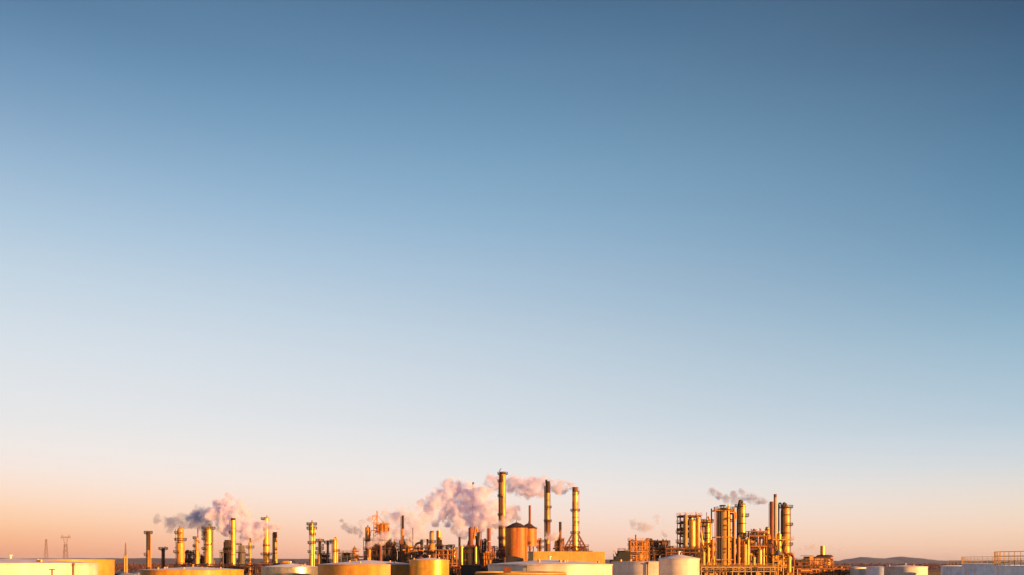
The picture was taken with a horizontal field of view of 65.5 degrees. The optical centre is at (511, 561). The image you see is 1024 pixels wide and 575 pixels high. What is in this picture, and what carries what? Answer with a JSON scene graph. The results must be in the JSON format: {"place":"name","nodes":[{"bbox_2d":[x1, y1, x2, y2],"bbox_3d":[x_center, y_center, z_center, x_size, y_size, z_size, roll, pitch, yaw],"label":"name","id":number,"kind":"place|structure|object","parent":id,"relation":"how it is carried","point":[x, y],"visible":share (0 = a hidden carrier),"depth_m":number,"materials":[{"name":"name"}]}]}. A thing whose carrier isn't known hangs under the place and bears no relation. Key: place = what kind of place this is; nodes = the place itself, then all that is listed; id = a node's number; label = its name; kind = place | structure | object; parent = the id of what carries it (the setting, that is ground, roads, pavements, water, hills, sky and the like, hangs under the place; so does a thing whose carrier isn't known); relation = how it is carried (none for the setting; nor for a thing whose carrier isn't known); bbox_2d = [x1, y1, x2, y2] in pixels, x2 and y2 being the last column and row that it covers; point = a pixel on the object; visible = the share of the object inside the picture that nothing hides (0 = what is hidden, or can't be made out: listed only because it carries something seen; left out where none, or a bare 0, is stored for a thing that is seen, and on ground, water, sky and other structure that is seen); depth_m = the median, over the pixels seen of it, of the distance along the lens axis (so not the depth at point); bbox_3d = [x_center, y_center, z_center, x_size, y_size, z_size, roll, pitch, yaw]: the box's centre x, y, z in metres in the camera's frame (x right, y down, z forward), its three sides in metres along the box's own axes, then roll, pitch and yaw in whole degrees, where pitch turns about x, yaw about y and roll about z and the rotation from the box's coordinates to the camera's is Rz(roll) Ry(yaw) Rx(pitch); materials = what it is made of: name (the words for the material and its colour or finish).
{"place":"outdoors","nodes":[
{"label":"outdoors","id":0,"kind":"place"},
{"bbox_2d":[118,573,139,574],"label":"shed","id":1,"kind":"structure","parent":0,"point":[129,574],"depth_m":669.91,"materials":[{"name":"white paint"}]},
{"bbox_2d":[220,540,249,567],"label":"furnace building","id":2,"kind":"structure","parent":0,"point":[226,555],"depth_m":497.00,"materials":[{"name":"metal"}]},
{"bbox_2d":[0,558,918,564],"bbox_3d":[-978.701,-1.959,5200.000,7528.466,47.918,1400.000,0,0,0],"label":"hills","id":3,"kind":"structure","parent":0,"point":[137,561],"depth_m":4881.48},
{"bbox_2d":[463,526,483,564],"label":"reactor tower","id":4,"kind":"structure","parent":0,"point":[471,552],"depth_m":492.73,"materials":[{"name":"metal"}]},
{"bbox_2d":[480,538,485,566],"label":"pipe tower","id":5,"kind":"structure","parent":0,"point":[483,549],"depth_m":509.52,"materials":[{"name":"metal"}]},
{"bbox_2d":[483,547,498,566],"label":"pipe tower","id":6,"kind":"structure","parent":0,"point":[488,558],"depth_m":492.39,"materials":[{"name":"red metal"}]},
{"bbox_2d":[491,548,504,562],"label":"pipe tower","id":7,"kind":"structure","parent":0,"point":[502,555],"depth_m":525.64,"materials":[{"name":"metal"}]},
{"bbox_2d":[0,0,1023,561],"label":"sky","id":8,"kind":"structure","parent":0,"point":[333,264],"materials":[{"name":"blue"}]},
{"bbox_2d":[115,564,959,574],"bbox_3d":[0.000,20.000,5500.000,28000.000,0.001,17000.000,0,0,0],"label":"ground","id":9,"kind":"structure","parent":0,"point":[791,573],"depth_m":2095.58,"materials":[{"name":"soil"}]},
{"bbox_2d":[44,539,48,558],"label":"power pylon","id":10,"kind":"object","parent":9,"relation":"on","point":[46,548],"visible":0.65,"depth_m":1900.74,"materials":[{"name":"metal"}]},
{"bbox_2d":[0,555,98,574],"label":"storage tank","id":11,"kind":"object","parent":9,"relation":"on","point":[10,566],"visible":1,"depth_m":180.48,"materials":[{"name":"beige metal"}]},
{"bbox_2d":[62,535,69,558],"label":"power pylon","id":12,"kind":"object","parent":9,"relation":"on","point":[66,546],"visible":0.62,"depth_m":1499.68,"materials":[{"name":"metal"}]},
{"bbox_2d":[34,559,114,574],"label":"storage tank","id":13,"kind":"object","parent":9,"relation":"on","point":[106,566],"visible":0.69,"depth_m":258.47,"materials":[{"name":"metal"}]},
{"bbox_2d":[124,543,127,572],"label":"radio mast","id":14,"kind":"object","parent":9,"relation":"on","point":[126,555],"visible":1,"depth_m":899.24,"materials":[{"name":"metal"}]},
{"bbox_2d":[144,531,152,568],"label":"chimney","id":15,"kind":"object","parent":9,"relation":"on","point":[148,549],"visible":0.99,"depth_m":478.98,"materials":[{"name":"metal"}]},
{"bbox_2d":[158,547,167,567],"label":"process column","id":16,"kind":"structure","parent":9,"relation":"on","point":[162,550],"depth_m":499.17,"materials":[{"name":"metal"}]},
{"bbox_2d":[173,526,186,567],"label":"process column","id":17,"kind":"structure","parent":9,"relation":"on","point":[180,540],"depth_m":488.49,"materials":[{"name":"metal"}]},
{"bbox_2d":[185,550,193,563],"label":"pipe tower","id":18,"kind":"structure","parent":9,"relation":"on","point":[188,557],"depth_m":497.97,"materials":[{"name":"red metal"}]},
{"bbox_2d":[140,564,243,574],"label":"storage tank","id":19,"kind":"object","parent":9,"relation":"on","point":[192,570],"visible":1,"depth_m":286.15,"materials":[{"name":"metal"}]},
{"bbox_2d":[192,528,199,565],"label":"process column","id":20,"kind":"structure","parent":9,"relation":"on","point":[196,556],"depth_m":499.14,"materials":[{"name":"metal"}]},
{"bbox_2d":[200,554,204,565],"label":"heater box","id":21,"kind":"object","parent":9,"relation":"on","point":[202,559],"visible":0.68,"depth_m":503.45,"materials":[{"name":"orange metal"}]},
{"bbox_2d":[169,562,246,574],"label":"pipe rack","id":22,"kind":"object","parent":9,"relation":"on","point":[229,566],"visible":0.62,"depth_m":474.36,"materials":[{"name":"metal"}]},
{"bbox_2d":[202,524,215,565],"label":"process column","id":23,"kind":"structure","parent":9,"relation":"on","point":[208,539],"depth_m":485.99,"materials":[{"name":"metal"}]},
{"bbox_2d":[228,518,235,568],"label":"chimney","id":24,"kind":"object","parent":9,"relation":"on","point":[233,544],"visible":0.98,"depth_m":484.79,"materials":[{"name":"metal"}]},
{"bbox_2d":[246,538,253,574],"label":"process column","id":25,"kind":"structure","parent":9,"relation":"on","point":[249,546],"depth_m":504.27,"materials":[{"name":"metal"}]},
{"bbox_2d":[239,562,268,574],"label":"pipe rack","id":26,"kind":"object","parent":9,"relation":"on","point":[252,571],"visible":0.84,"depth_m":467.54,"materials":[{"name":"metal"}]},
{"bbox_2d":[261,515,271,565],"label":"process column","id":27,"kind":"structure","parent":9,"relation":"on","point":[266,553],"depth_m":543.14,"materials":[{"name":"metal"}]},
{"bbox_2d":[272,532,277,562],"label":"chimney","id":28,"kind":"object","parent":9,"relation":"on","point":[275,555],"visible":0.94,"depth_m":498.90,"materials":[{"name":"red metal"}]},
{"bbox_2d":[260,562,299,565],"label":"pipe rack","id":29,"kind":"object","parent":9,"relation":"on","point":[265,564],"visible":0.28,"depth_m":496.50,"materials":[{"name":"red metal"}]},
{"bbox_2d":[261,561,317,574],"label":"storage tank","id":30,"kind":"object","parent":9,"relation":"on","point":[290,568],"visible":0.94,"depth_m":344.74,"materials":[{"name":"metal"}]},
{"bbox_2d":[115,562,482,572],"bbox_3d":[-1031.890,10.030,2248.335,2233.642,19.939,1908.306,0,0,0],"label":"woodland","id":31,"kind":"object","parent":9,"relation":"on","point":[131,567],"visible":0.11,"depth_m":1596.17,"materials":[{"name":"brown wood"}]},
{"bbox_2d":[306,522,316,565],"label":"process column","id":32,"kind":"structure","parent":9,"relation":"on","point":[312,528],"depth_m":479.20,"materials":[{"name":"metal"}]},
{"bbox_2d":[315,538,324,563],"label":"process column","id":33,"kind":"structure","parent":9,"relation":"on","point":[319,549],"depth_m":491.21,"materials":[{"name":"metal"}]},
{"bbox_2d":[322,553,329,563],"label":"equipment box","id":34,"kind":"object","parent":9,"relation":"on","point":[324,558],"visible":0.34,"depth_m":498.00,"materials":[{"name":"metal"}]},
{"bbox_2d":[324,540,330,562],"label":"process column","id":35,"kind":"structure","parent":9,"relation":"on","point":[327,543],"depth_m":487.31,"materials":[{"name":"metal"}]},
{"bbox_2d":[329,537,339,562],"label":"process column","id":36,"kind":"structure","parent":9,"relation":"on","point":[335,550],"depth_m":485.17,"materials":[{"name":"metal"}]},
{"bbox_2d":[338,551,357,561],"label":"pipe rack","id":37,"kind":"object","parent":9,"relation":"on","point":[345,556],"visible":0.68,"depth_m":487.05,"materials":[{"name":"metal"}]},
{"bbox_2d":[352,546,362,560],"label":"reactor tower","id":38,"kind":"structure","parent":9,"relation":"on","point":[356,554],"depth_m":493.11,"materials":[{"name":"metal"}]},
{"bbox_2d":[317,558,408,574],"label":"storage tank","id":39,"kind":"object","parent":9,"relation":"on","point":[366,567],"visible":0.9,"depth_m":290.02,"materials":[{"name":"metal"}]},
{"bbox_2d":[363,511,394,561],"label":"cracking unit","id":40,"kind":"object","parent":9,"relation":"on","point":[382,530],"visible":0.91,"depth_m":496.91,"materials":[{"name":"metal"}]},
{"bbox_2d":[389,542,395,561],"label":"process column","id":41,"kind":"structure","parent":9,"relation":"on","point":[392,553],"depth_m":504.36,"materials":[{"name":"red metal"}]},
{"bbox_2d":[393,539,398,561],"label":"process column","id":42,"kind":"structure","parent":9,"relation":"on","point":[395,546],"depth_m":506.29,"materials":[{"name":"orange metal"}]},
{"bbox_2d":[393,546,398,561],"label":"pipe tower","id":43,"kind":"structure","parent":9,"relation":"on","point":[397,549],"depth_m":517.38,"materials":[{"name":"metal"}]},
{"bbox_2d":[399,540,401,562],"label":"process column","id":44,"kind":"structure","parent":9,"relation":"on","point":[400,551],"depth_m":502.48,"materials":[{"name":"red metal"}]},
{"bbox_2d":[401,515,403,562],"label":"chimney","id":45,"kind":"object","parent":9,"relation":"on","point":[402,538],"visible":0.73,"depth_m":509.24,"materials":[{"name":"orange metal"}]},
{"bbox_2d":[404,538,411,562],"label":"pipe tower","id":46,"kind":"structure","parent":9,"relation":"on","point":[406,541],"depth_m":513.38,"materials":[{"name":"metal"}]},
{"bbox_2d":[403,528,428,562],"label":"process plant","id":47,"kind":"object","parent":9,"relation":"on","point":[417,551],"visible":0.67,"depth_m":496.71,"materials":[{"name":"metal"}]},
{"bbox_2d":[409,555,449,574],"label":"storage tank","id":48,"kind":"object","parent":9,"relation":"on","point":[430,566],"visible":1,"depth_m":283.96,"materials":[{"name":"metal"}]},
{"bbox_2d":[428,531,435,557],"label":"heater stack","id":49,"kind":"object","parent":9,"relation":"on","point":[431,542],"visible":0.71,"depth_m":496.81,"materials":[{"name":"orange metal"}]},
{"bbox_2d":[435,530,442,558],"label":"heater stack","id":50,"kind":"object","parent":9,"relation":"on","point":[439,545],"visible":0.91,"depth_m":498.50,"materials":[{"name":"metal"}]},
{"bbox_2d":[428,550,457,570],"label":"pipe rack","id":51,"kind":"object","parent":9,"relation":"on","point":[432,554],"visible":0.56,"depth_m":486.57,"materials":[{"name":"orange metal"}]},
{"bbox_2d":[448,544,454,564],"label":"process column","id":52,"kind":"structure","parent":9,"relation":"on","point":[452,545],"depth_m":507.39,"materials":[{"name":"orange metal"}]},
{"bbox_2d":[449,565,460,574],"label":"pipe rack","id":53,"kind":"object","parent":9,"relation":"on","point":[455,569],"visible":0.73,"depth_m":417.52,"materials":[{"name":"red metal"}]},
{"bbox_2d":[458,537,462,574],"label":"chimney","id":54,"kind":"object","parent":9,"relation":"on","point":[460,552],"visible":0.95,"depth_m":489.30,"materials":[{"name":"metal"}]},
{"bbox_2d":[460,562,481,574],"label":"dark shed","id":55,"kind":"structure","parent":9,"relation":"on","point":[468,569],"depth_m":395.00,"materials":[{"name":"metal"}]},
{"bbox_2d":[472,482,473,543],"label":"chimney","id":56,"kind":"object","parent":9,"relation":"on","point":[473,508],"visible":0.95,"depth_m":599.35,"materials":[{"name":"white metal"}]},
{"bbox_2d":[473,564,487,571],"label":"pipe rack","id":57,"kind":"object","parent":9,"relation":"on","point":[485,569],"visible":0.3,"depth_m":417.51,"materials":[{"name":"metal"}]},
{"bbox_2d":[486,528,490,554],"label":"chimney","id":58,"kind":"object","parent":9,"relation":"on","point":[488,539],"visible":0.74,"depth_m":499.41,"materials":[{"name":"red metal"}]},
{"bbox_2d":[491,546,497,561],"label":"process column","id":59,"kind":"structure","parent":9,"relation":"on","point":[494,551],"depth_m":507.51,"materials":[{"name":"red metal"}]},
{"bbox_2d":[497,469,507,560],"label":"chimney","id":60,"kind":"object","parent":9,"relation":"on","point":[501,513],"visible":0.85,"depth_m":542.87,"materials":[{"name":"metal"}]},
{"bbox_2d":[508,556,522,561],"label":"lean to shed","id":61,"kind":"object","parent":9,"relation":"on","point":[514,559],"visible":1,"depth_m":486.00,"materials":[{"name":"metal"}]},
{"bbox_2d":[505,520,527,562],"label":"silo","id":62,"kind":"object","parent":9,"relation":"on","point":[516,538],"visible":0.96,"depth_m":506.01,"materials":[{"name":"orange metal"}]},
{"bbox_2d":[474,571,566,574],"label":"floating roof tank","id":63,"kind":"object","parent":9,"relation":"on","point":[521,573],"visible":0.98,"depth_m":157.80,"materials":[{"name":"metal"}]},
{"bbox_2d":[503,567,510,572],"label":"control cabinet","id":64,"kind":"object","parent":63,"relation":"on","point":[507,569],"visible":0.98,"depth_m":157.30,"materials":[{"name":"red metal"}]},
{"bbox_2d":[529,505,530,551],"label":"chimney","id":65,"kind":"object","parent":9,"relation":"on","point":[530,520],"visible":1,"depth_m":555.33,"materials":[{"name":"red metal"}]},
{"bbox_2d":[524,521,536,551],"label":"silo","id":66,"kind":"object","parent":9,"relation":"on","point":[532,536],"visible":0.64,"depth_m":535.44,"materials":[{"name":"metal"}]},
{"bbox_2d":[536,538,543,550],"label":"process column","id":67,"kind":"structure","parent":9,"relation":"on","point":[539,543],"depth_m":544.04,"materials":[{"name":"metal"}]},
{"bbox_2d":[544,480,551,550],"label":"chimney","id":68,"kind":"object","parent":9,"relation":"on","point":[547,517],"visible":0.9,"depth_m":553.85,"materials":[{"name":"metal"}]},
{"bbox_2d":[487,556,612,574],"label":"storage tank","id":69,"kind":"object","parent":9,"relation":"on","point":[578,567],"visible":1,"depth_m":187.13,"materials":[{"name":"white metal"}]},
{"bbox_2d":[553,537,564,550],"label":"pipe tower","id":70,"kind":"structure","parent":9,"relation":"on","point":[556,543],"depth_m":560.96,"materials":[{"name":"metal"}]},
{"bbox_2d":[558,522,561,550],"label":"chimney","id":71,"kind":"object","parent":9,"relation":"on","point":[560,538],"visible":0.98,"depth_m":559.07,"materials":[{"name":"metal"}]},
{"bbox_2d":[528,551,604,562],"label":"long shed","id":72,"kind":"structure","parent":9,"relation":"on","point":[594,557],"depth_m":300.18,"materials":[{"name":"metal"}]},
{"bbox_2d":[565,487,584,551],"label":"chimney","id":73,"kind":"object","parent":9,"relation":"on","point":[574,533],"visible":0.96,"depth_m":568.00,"materials":[{"name":"metal"}]},
{"bbox_2d":[562,544,592,551],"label":"fired heater","id":74,"kind":"object","parent":9,"relation":"on","point":[582,548],"visible":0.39,"depth_m":565.36,"materials":[{"name":"metal"}]},
{"bbox_2d":[611,559,658,574],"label":"storage tank","id":75,"kind":"object","parent":9,"relation":"on","point":[629,567],"visible":0.7,"depth_m":226.68,"materials":[{"name":"white metal"}]},
{"bbox_2d":[628,535,648,560],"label":"process structure","id":76,"kind":"object","parent":9,"relation":"on","point":[643,554],"visible":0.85,"depth_m":341.92,"materials":[{"name":"orange metal"}]},
{"bbox_2d":[645,538,669,560],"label":"process structure","id":77,"kind":"object","parent":9,"relation":"on","point":[657,547],"visible":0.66,"depth_m":348.81,"materials":[{"name":"metal"}]},
{"bbox_2d":[658,551,699,574],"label":"storage tank","id":78,"kind":"object","parent":9,"relation":"on","point":[678,564],"visible":1,"depth_m":207.52,"materials":[{"name":"white metal"}]},
{"bbox_2d":[663,546,702,565],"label":"pipe rack","id":79,"kind":"object","parent":9,"relation":"on","point":[694,552],"visible":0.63,"depth_m":346.36,"materials":[{"name":"metal"}]},
{"bbox_2d":[676,512,703,564],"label":"framed tower","id":80,"kind":"structure","parent":9,"relation":"on","point":[693,535],"depth_m":354.96,"materials":[{"name":"metal"}]},
{"bbox_2d":[701,512,714,546],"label":"process column","id":81,"kind":"structure","parent":9,"relation":"on","point":[706,524],"depth_m":373.09,"materials":[{"name":"metal"}]},
{"bbox_2d":[699,537,716,574],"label":"pipe structure","id":82,"kind":"object","parent":9,"relation":"on","point":[709,553],"visible":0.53,"depth_m":366.50,"materials":[{"name":"metal"}]},
{"bbox_2d":[711,504,736,564],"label":"process column","id":83,"kind":"structure","parent":9,"relation":"on","point":[723,529],"depth_m":380.59,"materials":[{"name":"metal"}]},
{"bbox_2d":[699,563,776,574],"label":"pipe rack","id":84,"kind":"object","parent":9,"relation":"on","point":[739,569],"visible":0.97,"depth_m":327.53,"materials":[{"name":"metal"}]},
{"bbox_2d":[735,500,748,552],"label":"process column","id":85,"kind":"structure","parent":9,"relation":"on","point":[742,514],"depth_m":418.42,"materials":[{"name":"metal"}]},
{"bbox_2d":[731,537,753,564],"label":"pipe structure","id":86,"kind":"object","parent":9,"relation":"on","point":[744,556],"visible":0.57,"depth_m":393.72,"materials":[{"name":"metal"}]},
{"bbox_2d":[745,528,767,564],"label":"process structure","id":87,"kind":"object","parent":9,"relation":"on","point":[758,553],"visible":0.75,"depth_m":409.55,"materials":[{"name":"orange metal"}]},
{"bbox_2d":[761,527,773,565],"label":"process column","id":88,"kind":"structure","parent":9,"relation":"on","point":[769,544],"depth_m":420.40,"materials":[{"name":"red metal"}]},
{"bbox_2d":[769,501,773,565],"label":"chimney","id":89,"kind":"object","parent":9,"relation":"on","point":[771,515],"visible":0.48,"depth_m":439.00,"materials":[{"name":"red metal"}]},
{"bbox_2d":[774,494,776,538],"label":"chimney","id":90,"kind":"object","parent":9,"relation":"on","point":[775,515],"visible":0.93,"depth_m":435.32,"materials":[{"name":"orange metal"}]},
{"bbox_2d":[770,531,794,574],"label":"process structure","id":91,"kind":"object","parent":9,"relation":"on","point":[785,560],"visible":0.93,"depth_m":416.88,"materials":[{"name":"metal"}]},
{"bbox_2d":[778,502,792,574],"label":"process column","id":92,"kind":"structure","parent":9,"relation":"on","point":[785,509],"depth_m":438.53,"materials":[{"name":"metal"}]},
{"bbox_2d":[791,558,809,567],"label":"pipe rack","id":93,"kind":"object","parent":9,"relation":"on","point":[801,561],"visible":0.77,"depth_m":427.33,"materials":[{"name":"metal"}]},
{"bbox_2d":[791,565,850,574],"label":"pipe rack","id":94,"kind":"object","parent":9,"relation":"on","point":[818,570],"visible":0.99,"depth_m":416.87,"materials":[{"name":"metal"}]},
{"bbox_2d":[845,566,865,574],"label":"storage tank","id":95,"kind":"object","parent":9,"relation":"on","point":[854,570],"visible":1,"depth_m":415.45,"materials":[{"name":"white metal"}]},
{"bbox_2d":[866,566,883,574],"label":"storage tank","id":96,"kind":"object","parent":9,"relation":"on","point":[875,570],"visible":0.55,"depth_m":444.86,"materials":[{"name":"white metal"}]},
{"bbox_2d":[756,563,1023,570],"bbox_3d":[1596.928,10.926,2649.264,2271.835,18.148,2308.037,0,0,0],"label":"woodland","id":97,"kind":"object","parent":9,"relation":"on","point":[932,565],"visible":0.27,"depth_m":2332.82,"materials":[{"name":"plant"}]},
{"bbox_2d":[883,563,927,574],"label":"storage tank","id":98,"kind":"object","parent":9,"relation":"on","point":[905,569],"visible":1,"depth_m":392.00,"materials":[{"name":"white metal"}]},
{"bbox_2d":[928,570,940,574],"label":"shed","id":99,"kind":"structure","parent":9,"relation":"on","point":[934,572],"depth_m":700.03,"materials":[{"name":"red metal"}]},
{"bbox_2d":[941,560,1023,574],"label":"storage tank","id":100,"kind":"object","parent":9,"relation":"on","point":[951,570],"visible":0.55,"depth_m":345.08,"materials":[{"name":"white metal"}]},
{"bbox_2d":[961,556,1023,574],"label":"storage tank","id":101,"kind":"object","parent":9,"relation":"on","point":[978,569],"visible":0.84,"depth_m":285.61,"materials":[{"name":"grey metal"}]},
{"bbox_2d":[994,551,1023,574],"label":"railing","id":102,"kind":"object","parent":9,"relation":"on","point":[1004,569],"visible":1,"depth_m":230.81,"materials":[{"name":"metal"}]},
{"bbox_2d":[610,548,630,563],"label":"stepped building","id":103,"kind":"structure","parent":0,"point":[624,555],"depth_m":327.60,"materials":[{"name":"metal"}]},
{"bbox_2d":[804,546,833,566],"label":"furnace house","id":104,"kind":"structure","parent":0,"point":[821,558],"depth_m":445.92,"materials":[{"name":"orange metal"}]},
{"bbox_2d":[840,557,1019,563],"bbox_3d":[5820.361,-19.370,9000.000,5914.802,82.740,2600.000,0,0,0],"label":"mountains","id":105,"kind":"structure","parent":0,"point":[899,560],"depth_m":8287.38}
]}

